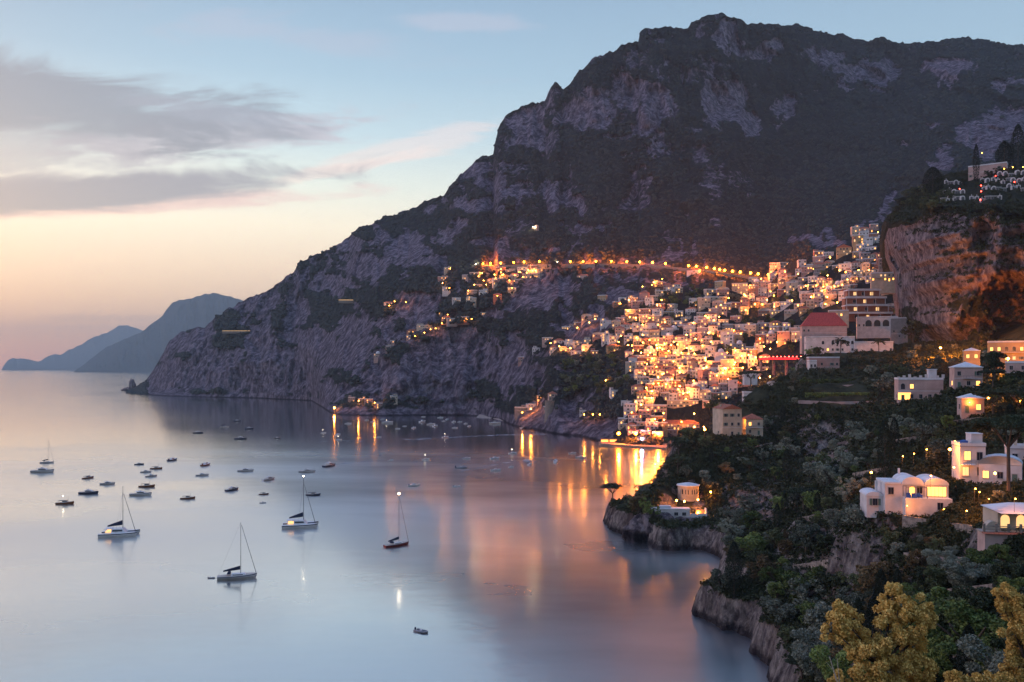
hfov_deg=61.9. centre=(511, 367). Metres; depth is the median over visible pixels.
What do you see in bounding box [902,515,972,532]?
retaining wall
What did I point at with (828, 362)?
pink house
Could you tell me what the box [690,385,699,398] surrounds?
hillside house
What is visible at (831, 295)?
hillside house
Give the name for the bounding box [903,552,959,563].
terrace wall
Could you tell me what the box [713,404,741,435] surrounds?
gabled house
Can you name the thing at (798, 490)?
umbrella pine
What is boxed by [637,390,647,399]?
hillside house
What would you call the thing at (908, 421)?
olive tree
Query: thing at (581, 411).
mountain house
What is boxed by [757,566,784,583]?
bushy tree
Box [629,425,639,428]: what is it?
mountain house
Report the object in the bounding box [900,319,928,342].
evergreen tree
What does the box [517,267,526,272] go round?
mountain house
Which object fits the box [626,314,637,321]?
hillside house
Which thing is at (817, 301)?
hillside house
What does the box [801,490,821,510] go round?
bushy tree
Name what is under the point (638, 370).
hillside house
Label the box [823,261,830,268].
hillside house
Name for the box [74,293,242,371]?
headland
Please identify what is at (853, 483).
olive tree
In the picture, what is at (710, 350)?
hillside house
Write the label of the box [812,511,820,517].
bushy tree
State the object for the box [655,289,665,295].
hillside house
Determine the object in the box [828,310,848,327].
house with light box
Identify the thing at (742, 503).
olive tree
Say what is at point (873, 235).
hillside house
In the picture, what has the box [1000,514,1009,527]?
window
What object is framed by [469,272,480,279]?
mountain house
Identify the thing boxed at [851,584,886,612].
olive tree
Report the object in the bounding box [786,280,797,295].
hillside house
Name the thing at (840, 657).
bushy tree
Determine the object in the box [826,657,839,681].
dead shrub
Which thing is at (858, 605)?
cypress
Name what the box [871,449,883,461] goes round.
olive tree
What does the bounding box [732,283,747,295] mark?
house
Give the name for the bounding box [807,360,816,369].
white annex
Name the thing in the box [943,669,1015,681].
flowering tree
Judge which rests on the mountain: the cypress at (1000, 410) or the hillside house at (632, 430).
the hillside house at (632, 430)
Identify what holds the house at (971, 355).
on the hillside
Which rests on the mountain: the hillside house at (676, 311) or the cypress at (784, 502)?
the hillside house at (676, 311)
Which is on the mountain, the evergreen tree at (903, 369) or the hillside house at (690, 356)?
the hillside house at (690, 356)
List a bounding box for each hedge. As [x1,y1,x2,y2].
[799,379,853,383]
[805,392,876,397]
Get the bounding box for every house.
[348,395,355,402]
[364,399,372,404]
[374,351,380,362]
[376,403,382,409]
[390,394,397,404]
[407,329,415,334]
[416,323,427,330]
[438,275,447,281]
[442,287,450,296]
[444,266,451,274]
[446,318,456,326]
[452,297,460,304]
[458,316,469,324]
[462,274,468,281]
[466,296,476,307]
[467,290,476,294]
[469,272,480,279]
[479,288,487,294]
[493,293,501,304]
[496,267,505,275]
[499,274,507,278]
[506,280,513,285]
[507,287,515,295]
[514,405,526,420]
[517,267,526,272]
[518,357,523,366]
[523,274,531,278]
[526,403,535,410]
[528,264,536,269]
[532,271,541,277]
[532,346,539,354]
[542,337,552,347]
[547,391,556,400]
[549,345,555,354]
[554,338,563,343]
[559,346,571,351]
[562,324,573,329]
[564,339,572,345]
[571,351,581,354]
[572,340,581,348]
[574,320,580,327]
[577,274,587,279]
[579,408,585,416]
[581,314,590,325]
[581,345,590,351]
[584,337,590,344]
[591,348,597,356]
[592,332,600,342]
[597,295,607,300]
[600,318,611,329]
[601,331,608,346]
[606,344,618,353]
[607,336,620,344]
[609,387,617,398]
[612,301,620,307]
[612,319,620,328]
[615,326,624,335]
[616,315,625,322]
[618,420,626,430]
[620,323,631,330]
[621,399,631,405]
[623,403,637,417]
[624,309,637,315]
[624,333,632,344]
[625,352,633,357]
[625,362,634,373]
[625,422,636,430]
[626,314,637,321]
[628,296,637,302]
[628,355,636,361]
[628,412,638,422]
[628,427,638,434]
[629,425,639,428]
[631,299,642,308]
[631,384,643,394]
[632,323,644,331]
[633,336,641,344]
[633,345,643,351]
[634,367,643,379]
[634,398,644,407]
[635,361,643,367]
[637,355,648,363]
[637,374,649,383]
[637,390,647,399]
[637,418,645,425]
[638,307,650,317]
[638,409,651,417]
[639,291,649,302]
[639,314,649,322]
[639,327,648,336]
[639,427,650,434]
[642,337,649,344]
[643,352,656,355]
[643,364,654,372]
[644,346,655,351]
[645,297,653,309]
[645,321,656,329]
[645,383,652,390]
[645,397,655,403]
[645,418,657,429]
[647,391,658,396]
[649,315,661,324]
[649,328,659,337]
[649,355,657,365]
[649,378,659,382]
[650,295,657,300]
[650,338,662,344]
[651,414,662,420]
[651,505,706,517]
[652,307,663,315]
[652,430,663,440]
[653,303,666,309]
[654,280,662,286]
[654,364,664,371]
[654,386,662,392]
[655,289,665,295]
[655,344,667,350]
[656,370,663,378]
[658,420,667,436]
[659,350,670,356]
[660,392,669,400]
[661,316,673,325]
[661,325,672,335]
[662,374,673,379]
[663,283,671,289]
[663,309,673,314]
[663,332,673,343]
[664,378,671,391]
[666,287,674,293]
[666,368,676,375]
[667,304,677,308]
[667,344,675,349]
[667,355,676,358]
[668,393,677,399]
[668,426,677,435]
[672,283,680,288]
[672,320,682,324]
[672,349,681,355]
[672,386,683,392]
[674,309,682,316]
[674,335,687,342]
[675,287,682,292]
[676,358,684,365]
[676,370,687,374]
[676,373,686,385]
[677,338,690,349]
[677,366,686,369]
[678,392,689,399]
[681,316,690,321]
[681,352,688,357]
[683,323,695,335]
[684,354,693,363]
[685,307,697,314]
[686,268,700,276]
[687,358,697,373]
[687,379,696,384]
[688,343,700,353]
[689,298,696,306]
[689,332,701,341]
[690,368,694,377]
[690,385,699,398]
[692,357,704,364]
[693,354,704,356]
[694,316,705,321]
[697,297,709,310]
[697,312,707,315]
[697,317,707,326]
[697,325,707,336]
[697,367,709,379]
[698,378,707,386]
[699,361,708,367]
[699,389,711,400]
[700,336,712,344]
[701,345,710,351]
[702,399,711,407]
[703,289,715,295]
[705,296,717,302]
[705,345,715,357]
[706,312,716,321]
[708,308,718,316]
[708,322,719,327]
[708,324,717,334]
[708,371,718,384]
[709,383,718,391]
[711,340,719,344]
[712,300,722,307]
[712,389,720,399]
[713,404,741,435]
[714,349,726,360]
[715,281,725,288]
[716,287,728,296]
[717,365,726,378]
[718,296,726,302]
[718,306,726,316]
[718,319,728,323]
[718,383,726,391]
[720,329,732,342]
[720,359,733,369]
[720,377,731,386]
[721,391,731,398]
[722,323,733,330]
[723,301,731,309]
[724,334,734,348]
[727,354,734,360]
[727,368,739,376]
[728,302,739,308]
[728,380,737,393]
[730,315,741,322]
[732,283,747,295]
[732,349,743,354]
[733,330,746,338]
[733,340,745,348]
[734,324,744,330]
[734,334,742,343]
[734,352,746,362]
[739,305,748,314]
[740,298,749,307]
[744,348,757,356]
[745,322,758,336]
[746,293,754,300]
[747,355,756,368]
[748,283,758,295]
[749,277,756,282]
[750,300,760,307]
[752,279,760,286]
[754,343,762,352]
[755,333,764,343]
[756,296,767,302]
[758,288,766,295]
[758,308,769,315]
[758,320,768,329]
[758,329,768,336]
[759,354,770,362]
[760,280,770,288]
[760,303,771,307]
[766,330,775,343]
[768,271,775,281]
[768,282,777,291]
[769,320,781,325]
[769,326,781,332]
[770,262,778,271]
[770,308,780,317]
[773,302,780,307]
[777,262,788,270]
[777,289,785,296]
[777,331,789,346]
[778,268,787,277]
[778,280,784,288]
[780,299,793,310]
[782,322,790,330]
[784,309,797,319]
[785,274,796,285]
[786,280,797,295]
[789,325,799,339]
[791,331,799,341]
[794,303,804,309]
[795,267,800,275]
[797,259,805,267]
[798,276,807,284]
[798,285,805,290]
[799,306,808,316]
[800,292,813,302]
[801,266,812,276]
[806,299,813,309]
[806,357,839,368]
[807,284,815,289]
[808,275,818,282]
[813,249,823,255]
[813,255,825,262]
[813,262,824,275]
[813,297,821,307]
[814,284,824,291]
[814,292,822,300]
[816,278,824,285]
[820,301,834,308]
[822,251,833,258]
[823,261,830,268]
[823,285,832,294]
[824,291,836,300]
[825,278,833,288]
[833,281,839,288]
[838,261,850,272]
[838,289,846,301]
[840,280,849,286]
[841,272,851,279]
[842,284,852,289]
[849,274,858,283]
[850,225,859,236]
[850,261,860,269]
[852,234,863,246]
[852,251,858,258]
[853,270,862,276]
[856,242,865,250]
[856,257,865,261]
[856,316,897,338]
[859,227,869,231]
[859,230,868,236]
[859,250,870,258]
[862,263,871,275]
[863,237,873,245]
[865,246,878,250]
[865,257,875,261]
[865,275,869,283]
[869,224,877,232]
[869,233,878,237]
[870,267,877,272]
[870,272,894,293]
[874,235,879,242]
[876,252,879,266]
[878,258,882,271]
[890,317,907,343]
[948,361,982,389]
[951,432,985,482]
[963,348,980,365]
[979,453,1022,484]
[1005,361,1023,373]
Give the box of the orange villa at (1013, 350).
[987,341,1023,369]
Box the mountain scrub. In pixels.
[126,14,1023,444]
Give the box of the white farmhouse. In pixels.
[1004,438,1023,459]
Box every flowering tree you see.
[819,581,939,681]
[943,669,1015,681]
[990,581,1023,681]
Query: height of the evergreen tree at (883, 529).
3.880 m
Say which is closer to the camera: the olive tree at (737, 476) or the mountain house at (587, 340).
the olive tree at (737, 476)
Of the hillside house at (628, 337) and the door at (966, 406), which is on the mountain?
the hillside house at (628, 337)
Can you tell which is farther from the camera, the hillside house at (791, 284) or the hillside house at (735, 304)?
the hillside house at (735, 304)
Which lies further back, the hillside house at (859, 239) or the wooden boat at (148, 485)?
the hillside house at (859, 239)
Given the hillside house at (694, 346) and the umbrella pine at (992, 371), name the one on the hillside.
the umbrella pine at (992, 371)
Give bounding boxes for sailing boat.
[40,440,53,462]
[217,525,256,579]
[383,493,408,547]
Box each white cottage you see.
[742,391,750,400]
[743,369,756,384]
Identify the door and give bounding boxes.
[909,486,914,495]
[965,405,968,412]
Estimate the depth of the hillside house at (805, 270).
1004.34 m
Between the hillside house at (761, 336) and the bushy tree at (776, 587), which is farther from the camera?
the hillside house at (761, 336)
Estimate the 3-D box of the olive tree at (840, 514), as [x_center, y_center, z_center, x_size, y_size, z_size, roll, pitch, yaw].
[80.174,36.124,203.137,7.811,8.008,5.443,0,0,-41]
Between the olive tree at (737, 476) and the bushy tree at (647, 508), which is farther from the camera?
the olive tree at (737, 476)
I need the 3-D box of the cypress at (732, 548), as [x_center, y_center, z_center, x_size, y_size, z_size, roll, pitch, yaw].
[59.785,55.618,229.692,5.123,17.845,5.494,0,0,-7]
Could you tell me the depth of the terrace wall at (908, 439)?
266.03 m
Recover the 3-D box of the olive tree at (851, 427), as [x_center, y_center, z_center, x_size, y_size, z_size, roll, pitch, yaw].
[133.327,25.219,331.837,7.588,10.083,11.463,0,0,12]
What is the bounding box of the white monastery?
[804,336,854,354]
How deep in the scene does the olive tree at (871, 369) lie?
486.62 m
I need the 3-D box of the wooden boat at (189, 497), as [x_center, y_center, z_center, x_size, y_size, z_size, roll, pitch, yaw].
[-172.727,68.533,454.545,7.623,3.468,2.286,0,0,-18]
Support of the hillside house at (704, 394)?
on the mountain
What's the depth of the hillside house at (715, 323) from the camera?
950.81 m
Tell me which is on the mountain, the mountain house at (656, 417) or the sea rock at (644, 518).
the mountain house at (656, 417)
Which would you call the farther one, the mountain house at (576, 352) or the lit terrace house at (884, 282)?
the mountain house at (576, 352)
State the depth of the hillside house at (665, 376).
849.17 m
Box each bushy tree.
[562,359,570,365]
[628,496,645,513]
[638,497,660,514]
[703,399,715,410]
[717,462,733,473]
[722,547,747,559]
[735,531,768,552]
[741,538,766,555]
[742,511,762,528]
[744,437,757,446]
[745,553,781,578]
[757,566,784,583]
[767,466,782,480]
[767,581,785,597]
[769,496,785,510]
[771,446,788,458]
[776,556,790,567]
[777,539,793,557]
[780,569,819,601]
[788,344,793,351]
[794,600,815,625]
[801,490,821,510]
[804,346,813,354]
[809,644,873,681]
[811,566,824,576]
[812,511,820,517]
[829,628,879,661]
[834,476,847,484]
[850,465,857,470]
[852,560,903,592]
[862,595,881,616]
[866,432,876,438]
[890,572,910,582]
[891,634,952,679]
[901,582,929,596]
[903,549,933,571]
[903,585,1013,675]
[923,535,936,543]
[931,357,958,375]
[941,415,955,427]
[960,548,994,566]
[973,638,1003,664]
[987,544,1013,561]
[996,375,1012,382]
[996,576,1023,600]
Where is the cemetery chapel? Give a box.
[968,161,1007,180]
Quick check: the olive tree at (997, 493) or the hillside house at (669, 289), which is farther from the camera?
the hillside house at (669, 289)
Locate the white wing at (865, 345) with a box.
[854,341,892,351]
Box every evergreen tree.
[616,375,625,381]
[627,495,637,512]
[679,427,694,438]
[697,435,711,447]
[710,519,728,531]
[713,394,720,400]
[737,518,749,527]
[742,548,783,570]
[748,520,769,536]
[763,527,782,548]
[776,429,791,439]
[776,459,791,467]
[776,624,795,642]
[796,418,809,427]
[805,451,835,468]
[809,441,816,448]
[809,514,825,525]
[811,568,834,590]
[812,534,835,557]
[813,347,822,356]
[820,497,833,509]
[822,352,833,356]
[828,571,845,587]
[837,569,866,592]
[878,526,891,534]
[880,530,902,546]
[886,212,898,217]
[888,596,963,660]
[892,552,916,567]
[895,197,905,205]
[898,365,909,372]
[898,424,915,437]
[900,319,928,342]
[902,583,923,591]
[904,540,920,551]
[904,590,937,598]
[910,186,920,195]
[912,565,932,589]
[923,565,950,586]
[924,535,946,550]
[925,344,934,348]
[926,201,936,213]
[930,435,955,453]
[931,415,945,422]
[932,427,956,440]
[938,188,950,194]
[945,191,954,197]
[947,585,975,600]
[959,178,966,184]
[967,585,1023,634]
[979,351,1007,380]
[984,170,992,176]
[989,561,1023,585]
[989,633,1020,681]
[998,384,1023,406]
[1000,377,1016,384]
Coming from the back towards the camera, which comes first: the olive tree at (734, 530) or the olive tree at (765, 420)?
the olive tree at (765, 420)
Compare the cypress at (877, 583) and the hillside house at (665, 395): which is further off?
the hillside house at (665, 395)
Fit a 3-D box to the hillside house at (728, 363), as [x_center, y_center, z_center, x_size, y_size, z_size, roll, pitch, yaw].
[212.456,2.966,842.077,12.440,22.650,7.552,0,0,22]
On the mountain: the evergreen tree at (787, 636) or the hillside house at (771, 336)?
the hillside house at (771, 336)
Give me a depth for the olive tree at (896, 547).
180.33 m
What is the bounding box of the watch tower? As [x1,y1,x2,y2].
[544,400,554,422]
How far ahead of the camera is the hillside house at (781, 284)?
1039.92 m
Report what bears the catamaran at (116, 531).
on the sea
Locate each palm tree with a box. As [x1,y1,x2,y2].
[832,337,849,355]
[871,339,885,351]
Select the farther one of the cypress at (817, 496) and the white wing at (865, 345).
the white wing at (865, 345)
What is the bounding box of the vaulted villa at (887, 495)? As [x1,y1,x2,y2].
[859,468,951,517]
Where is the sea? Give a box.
[0,370,768,681]
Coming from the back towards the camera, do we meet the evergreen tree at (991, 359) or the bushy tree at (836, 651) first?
the evergreen tree at (991, 359)
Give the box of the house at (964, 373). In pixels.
[948,361,982,389]
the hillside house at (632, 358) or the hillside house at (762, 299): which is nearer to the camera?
the hillside house at (632, 358)
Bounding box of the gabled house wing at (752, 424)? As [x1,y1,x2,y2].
[742,414,762,435]
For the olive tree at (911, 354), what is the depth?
519.88 m
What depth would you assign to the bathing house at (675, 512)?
347.21 m
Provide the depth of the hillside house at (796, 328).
843.85 m
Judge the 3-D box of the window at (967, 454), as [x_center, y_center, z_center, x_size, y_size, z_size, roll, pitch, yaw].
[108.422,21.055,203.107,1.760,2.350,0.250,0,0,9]
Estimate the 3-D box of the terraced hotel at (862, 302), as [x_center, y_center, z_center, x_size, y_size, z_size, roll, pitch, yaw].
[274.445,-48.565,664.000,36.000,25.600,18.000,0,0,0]
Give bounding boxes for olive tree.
[625,376,633,384]
[633,483,650,491]
[679,465,692,476]
[699,470,710,479]
[701,476,719,490]
[708,565,740,595]
[717,519,744,535]
[718,507,737,517]
[722,535,737,546]
[727,507,748,525]
[733,473,742,479]
[735,493,762,510]
[754,448,768,459]
[760,595,780,614]
[762,415,772,427]
[765,598,796,622]
[768,442,790,452]
[781,436,793,447]
[782,563,800,573]
[787,370,799,382]
[787,493,800,506]
[788,520,820,554]
[788,577,827,605]
[789,445,800,456]
[789,628,841,681]
[791,397,797,404]
[802,461,831,486]
[802,601,833,631]
[811,630,832,642]
[815,460,844,483]
[823,508,838,521]
[827,438,839,449]
[829,514,839,527]
[831,465,839,472]
[833,446,867,473]
[834,487,852,501]
[835,477,867,492]
[835,586,861,606]
[836,502,855,524]
[841,504,868,526]
[844,420,864,433]
[848,432,868,442]
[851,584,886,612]
[853,428,868,435]
[862,377,893,390]
[864,365,877,374]
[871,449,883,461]
[881,372,893,379]
[885,414,907,433]
[887,542,907,556]
[904,417,914,425]
[906,350,917,359]
[909,422,940,444]
[916,534,923,541]
[921,548,961,575]
[924,444,951,463]
[926,438,952,459]
[932,355,944,365]
[939,557,999,585]
[943,545,958,555]
[947,575,960,585]
[955,633,1006,681]
[983,563,1015,578]
[985,651,1010,673]
[992,401,1010,409]
[992,490,1004,497]
[1007,429,1021,434]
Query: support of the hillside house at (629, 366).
on the mountain
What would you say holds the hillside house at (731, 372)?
on the mountain
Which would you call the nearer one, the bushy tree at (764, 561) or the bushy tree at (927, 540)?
the bushy tree at (927, 540)
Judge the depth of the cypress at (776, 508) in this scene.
285.62 m
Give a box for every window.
[870,498,880,505]
[887,487,894,494]
[916,486,922,493]
[937,502,942,510]
[962,466,968,475]
[963,451,971,460]
[976,404,980,409]
[976,452,982,460]
[982,470,989,478]
[996,471,1002,478]
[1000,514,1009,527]
[1011,473,1017,481]
[1016,514,1023,528]
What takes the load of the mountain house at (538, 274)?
on the mountain
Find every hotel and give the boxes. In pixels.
[644,404,666,419]
[654,380,679,389]
[657,359,684,367]
[664,420,699,430]
[667,399,698,407]
[686,382,704,395]
[695,368,717,378]
[712,361,738,366]
[841,289,892,320]
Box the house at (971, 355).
[963,348,980,365]
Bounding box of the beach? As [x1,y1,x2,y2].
[477,414,522,428]
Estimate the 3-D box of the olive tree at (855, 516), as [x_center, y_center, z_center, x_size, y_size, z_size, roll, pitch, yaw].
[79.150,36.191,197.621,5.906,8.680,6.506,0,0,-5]
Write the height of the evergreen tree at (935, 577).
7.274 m
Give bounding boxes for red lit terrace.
[757,356,798,374]
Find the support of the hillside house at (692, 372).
on the mountain
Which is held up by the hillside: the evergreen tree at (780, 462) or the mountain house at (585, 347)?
the evergreen tree at (780, 462)
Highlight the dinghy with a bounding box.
[413,627,427,632]
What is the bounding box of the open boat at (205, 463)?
[200,462,209,465]
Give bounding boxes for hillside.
[603,324,1023,681]
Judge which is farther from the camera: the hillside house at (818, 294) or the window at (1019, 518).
the hillside house at (818, 294)
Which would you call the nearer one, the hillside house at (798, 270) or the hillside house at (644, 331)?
the hillside house at (644, 331)
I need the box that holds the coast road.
[472,264,774,280]
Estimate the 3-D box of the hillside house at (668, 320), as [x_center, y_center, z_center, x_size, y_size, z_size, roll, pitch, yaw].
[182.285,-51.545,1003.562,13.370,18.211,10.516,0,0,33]
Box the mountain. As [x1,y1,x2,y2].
[139,12,1023,444]
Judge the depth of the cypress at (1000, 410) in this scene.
242.11 m
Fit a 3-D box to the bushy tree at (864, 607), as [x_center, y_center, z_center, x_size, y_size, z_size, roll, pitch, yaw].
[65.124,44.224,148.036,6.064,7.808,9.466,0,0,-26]
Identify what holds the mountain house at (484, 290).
on the mountain
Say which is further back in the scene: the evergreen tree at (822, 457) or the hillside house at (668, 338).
the hillside house at (668, 338)
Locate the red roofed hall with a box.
[800,312,847,353]
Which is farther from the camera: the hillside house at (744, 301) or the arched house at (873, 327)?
the hillside house at (744, 301)
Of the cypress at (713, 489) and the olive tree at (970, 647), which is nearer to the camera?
the olive tree at (970, 647)
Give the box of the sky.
[0,0,1023,369]
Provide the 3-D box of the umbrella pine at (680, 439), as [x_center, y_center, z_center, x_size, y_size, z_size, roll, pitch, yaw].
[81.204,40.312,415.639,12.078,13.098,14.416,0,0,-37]
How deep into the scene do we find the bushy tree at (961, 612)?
87.99 m
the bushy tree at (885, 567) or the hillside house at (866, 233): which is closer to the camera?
the bushy tree at (885, 567)
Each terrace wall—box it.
[793,559,829,569]
[798,400,871,403]
[798,510,841,521]
[852,468,887,476]
[895,435,935,441]
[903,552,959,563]
[947,583,994,591]
[953,417,979,423]
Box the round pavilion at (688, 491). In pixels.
[677,482,699,501]
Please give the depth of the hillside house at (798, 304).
916.00 m
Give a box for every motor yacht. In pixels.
[30,467,53,472]
[78,488,97,493]
[129,490,151,495]
[237,468,253,471]
[299,468,315,472]
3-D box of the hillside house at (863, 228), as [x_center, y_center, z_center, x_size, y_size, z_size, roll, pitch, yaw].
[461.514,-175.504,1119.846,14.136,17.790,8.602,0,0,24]
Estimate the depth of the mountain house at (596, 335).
1015.08 m
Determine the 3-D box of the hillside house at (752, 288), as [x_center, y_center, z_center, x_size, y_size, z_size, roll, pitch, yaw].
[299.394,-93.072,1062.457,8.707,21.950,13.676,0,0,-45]
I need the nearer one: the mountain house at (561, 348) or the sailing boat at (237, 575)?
the sailing boat at (237, 575)
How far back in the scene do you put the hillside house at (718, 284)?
1047.74 m
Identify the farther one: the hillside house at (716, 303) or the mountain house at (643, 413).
the hillside house at (716, 303)
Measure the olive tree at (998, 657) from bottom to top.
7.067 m
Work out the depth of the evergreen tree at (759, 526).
284.69 m
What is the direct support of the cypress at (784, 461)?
on the hillside
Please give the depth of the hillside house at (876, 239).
999.83 m
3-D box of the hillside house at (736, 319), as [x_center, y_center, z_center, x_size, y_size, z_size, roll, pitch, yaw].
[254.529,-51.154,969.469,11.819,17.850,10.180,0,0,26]
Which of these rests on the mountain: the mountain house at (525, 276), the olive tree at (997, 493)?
the mountain house at (525, 276)
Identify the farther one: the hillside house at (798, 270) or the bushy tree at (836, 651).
the hillside house at (798, 270)
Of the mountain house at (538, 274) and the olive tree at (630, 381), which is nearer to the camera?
the olive tree at (630, 381)
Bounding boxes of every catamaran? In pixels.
[98,493,139,537]
[282,476,317,528]
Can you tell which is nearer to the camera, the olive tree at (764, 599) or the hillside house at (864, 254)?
the olive tree at (764, 599)
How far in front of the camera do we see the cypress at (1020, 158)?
619.29 m
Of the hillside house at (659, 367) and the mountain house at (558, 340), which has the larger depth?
the mountain house at (558, 340)
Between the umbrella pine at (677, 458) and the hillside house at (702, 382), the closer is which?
the umbrella pine at (677, 458)
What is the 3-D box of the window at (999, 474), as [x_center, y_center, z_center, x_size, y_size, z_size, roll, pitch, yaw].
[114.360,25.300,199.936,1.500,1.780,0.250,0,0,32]
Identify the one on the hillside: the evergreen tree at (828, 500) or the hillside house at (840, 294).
the evergreen tree at (828, 500)
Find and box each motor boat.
[100,481,114,484]
[224,486,237,490]
[261,476,274,480]
[322,461,334,467]
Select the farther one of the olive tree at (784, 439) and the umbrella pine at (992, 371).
the olive tree at (784, 439)
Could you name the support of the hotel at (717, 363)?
on the mountain
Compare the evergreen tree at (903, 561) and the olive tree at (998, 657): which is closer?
the olive tree at (998, 657)
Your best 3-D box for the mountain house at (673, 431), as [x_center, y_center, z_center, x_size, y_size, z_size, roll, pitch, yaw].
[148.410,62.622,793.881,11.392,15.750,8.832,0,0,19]
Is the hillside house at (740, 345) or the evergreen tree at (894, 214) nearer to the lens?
the evergreen tree at (894, 214)
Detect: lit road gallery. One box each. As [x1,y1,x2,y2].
[222,331,250,333]
[339,300,353,303]
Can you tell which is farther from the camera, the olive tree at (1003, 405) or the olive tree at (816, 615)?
the olive tree at (1003, 405)
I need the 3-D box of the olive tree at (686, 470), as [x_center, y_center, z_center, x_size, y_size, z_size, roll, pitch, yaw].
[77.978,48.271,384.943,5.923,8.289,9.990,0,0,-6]
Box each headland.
[2,325,141,369]
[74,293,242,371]
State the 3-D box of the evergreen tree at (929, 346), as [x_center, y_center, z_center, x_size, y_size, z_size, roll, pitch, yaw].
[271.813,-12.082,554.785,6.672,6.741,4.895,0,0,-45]
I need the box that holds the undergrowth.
[609,166,1023,681]
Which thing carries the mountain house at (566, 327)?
on the mountain
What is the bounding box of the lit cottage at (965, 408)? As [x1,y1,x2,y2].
[956,393,985,418]
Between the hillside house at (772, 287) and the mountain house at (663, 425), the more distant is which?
the hillside house at (772, 287)
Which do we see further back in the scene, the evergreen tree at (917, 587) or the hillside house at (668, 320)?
the hillside house at (668, 320)
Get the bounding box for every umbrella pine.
[600,483,622,499]
[664,436,693,454]
[667,456,691,473]
[737,371,762,387]
[782,487,820,510]
[784,654,809,681]
[967,414,1023,490]
[970,389,1020,414]
[977,369,1006,388]
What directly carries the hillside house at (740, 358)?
on the mountain
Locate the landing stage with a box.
[599,442,667,449]
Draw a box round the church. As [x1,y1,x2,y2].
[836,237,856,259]
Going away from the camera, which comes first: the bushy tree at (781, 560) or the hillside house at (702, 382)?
the bushy tree at (781, 560)
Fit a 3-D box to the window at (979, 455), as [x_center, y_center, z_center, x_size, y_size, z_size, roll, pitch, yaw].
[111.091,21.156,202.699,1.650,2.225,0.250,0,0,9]
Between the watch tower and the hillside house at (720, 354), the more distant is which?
the watch tower
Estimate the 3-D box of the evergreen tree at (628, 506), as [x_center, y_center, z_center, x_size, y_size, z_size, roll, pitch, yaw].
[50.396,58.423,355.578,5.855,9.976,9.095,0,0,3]
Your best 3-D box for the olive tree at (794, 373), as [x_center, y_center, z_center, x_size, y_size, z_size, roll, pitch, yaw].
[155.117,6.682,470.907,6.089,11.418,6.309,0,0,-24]
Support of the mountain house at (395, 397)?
on the mountain
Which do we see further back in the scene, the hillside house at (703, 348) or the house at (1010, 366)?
the hillside house at (703, 348)
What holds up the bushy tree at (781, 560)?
on the hillside
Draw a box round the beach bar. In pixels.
[600,438,608,441]
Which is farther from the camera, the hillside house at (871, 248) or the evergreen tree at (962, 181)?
the hillside house at (871, 248)
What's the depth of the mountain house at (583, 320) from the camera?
1102.59 m
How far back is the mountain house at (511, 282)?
1369.21 m
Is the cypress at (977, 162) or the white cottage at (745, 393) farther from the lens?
the cypress at (977, 162)
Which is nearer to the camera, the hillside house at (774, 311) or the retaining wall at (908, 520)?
the retaining wall at (908, 520)
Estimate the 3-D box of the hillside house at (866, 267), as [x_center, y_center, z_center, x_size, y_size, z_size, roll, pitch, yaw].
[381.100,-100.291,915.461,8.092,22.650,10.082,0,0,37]
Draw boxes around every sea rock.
[128,378,135,388]
[622,514,646,542]
[628,512,674,541]
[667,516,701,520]
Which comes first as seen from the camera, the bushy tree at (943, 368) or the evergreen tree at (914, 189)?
the bushy tree at (943, 368)
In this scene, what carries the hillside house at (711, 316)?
on the mountain
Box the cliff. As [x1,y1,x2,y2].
[879,168,1023,342]
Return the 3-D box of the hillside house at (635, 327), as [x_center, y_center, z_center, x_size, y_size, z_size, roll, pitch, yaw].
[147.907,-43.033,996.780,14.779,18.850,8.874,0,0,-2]
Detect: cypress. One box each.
[711,483,718,503]
[725,541,743,599]
[773,417,781,441]
[773,503,781,528]
[780,492,788,515]
[782,449,791,476]
[795,511,803,534]
[813,492,821,511]
[851,597,865,626]
[864,593,881,637]
[873,569,888,599]
[875,419,893,477]
[890,417,899,448]
[893,568,902,583]
[902,409,907,424]
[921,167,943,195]
[944,349,948,359]
[956,624,980,681]
[972,144,979,181]
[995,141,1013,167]
[996,406,1004,416]
[1003,403,1015,438]
[1010,124,1023,167]
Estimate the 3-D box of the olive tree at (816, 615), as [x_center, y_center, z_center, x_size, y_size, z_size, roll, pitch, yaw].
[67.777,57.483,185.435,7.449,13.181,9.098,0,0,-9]
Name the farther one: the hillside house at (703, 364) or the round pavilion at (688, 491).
the hillside house at (703, 364)
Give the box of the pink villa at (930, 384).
[894,369,944,404]
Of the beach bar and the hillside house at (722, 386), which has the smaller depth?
the beach bar
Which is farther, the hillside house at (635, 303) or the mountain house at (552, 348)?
the mountain house at (552, 348)
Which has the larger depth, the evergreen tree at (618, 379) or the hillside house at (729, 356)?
the evergreen tree at (618, 379)
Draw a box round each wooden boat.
[55,500,73,503]
[138,483,154,486]
[180,493,194,498]
[306,492,320,495]
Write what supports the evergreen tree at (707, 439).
on the hillside
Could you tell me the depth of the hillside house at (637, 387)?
848.13 m
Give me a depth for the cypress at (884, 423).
221.38 m
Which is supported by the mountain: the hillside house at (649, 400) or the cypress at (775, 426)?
the hillside house at (649, 400)
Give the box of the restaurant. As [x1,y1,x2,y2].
[976,502,1023,550]
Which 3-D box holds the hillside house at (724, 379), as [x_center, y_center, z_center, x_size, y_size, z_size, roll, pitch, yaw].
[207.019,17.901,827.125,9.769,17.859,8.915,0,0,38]

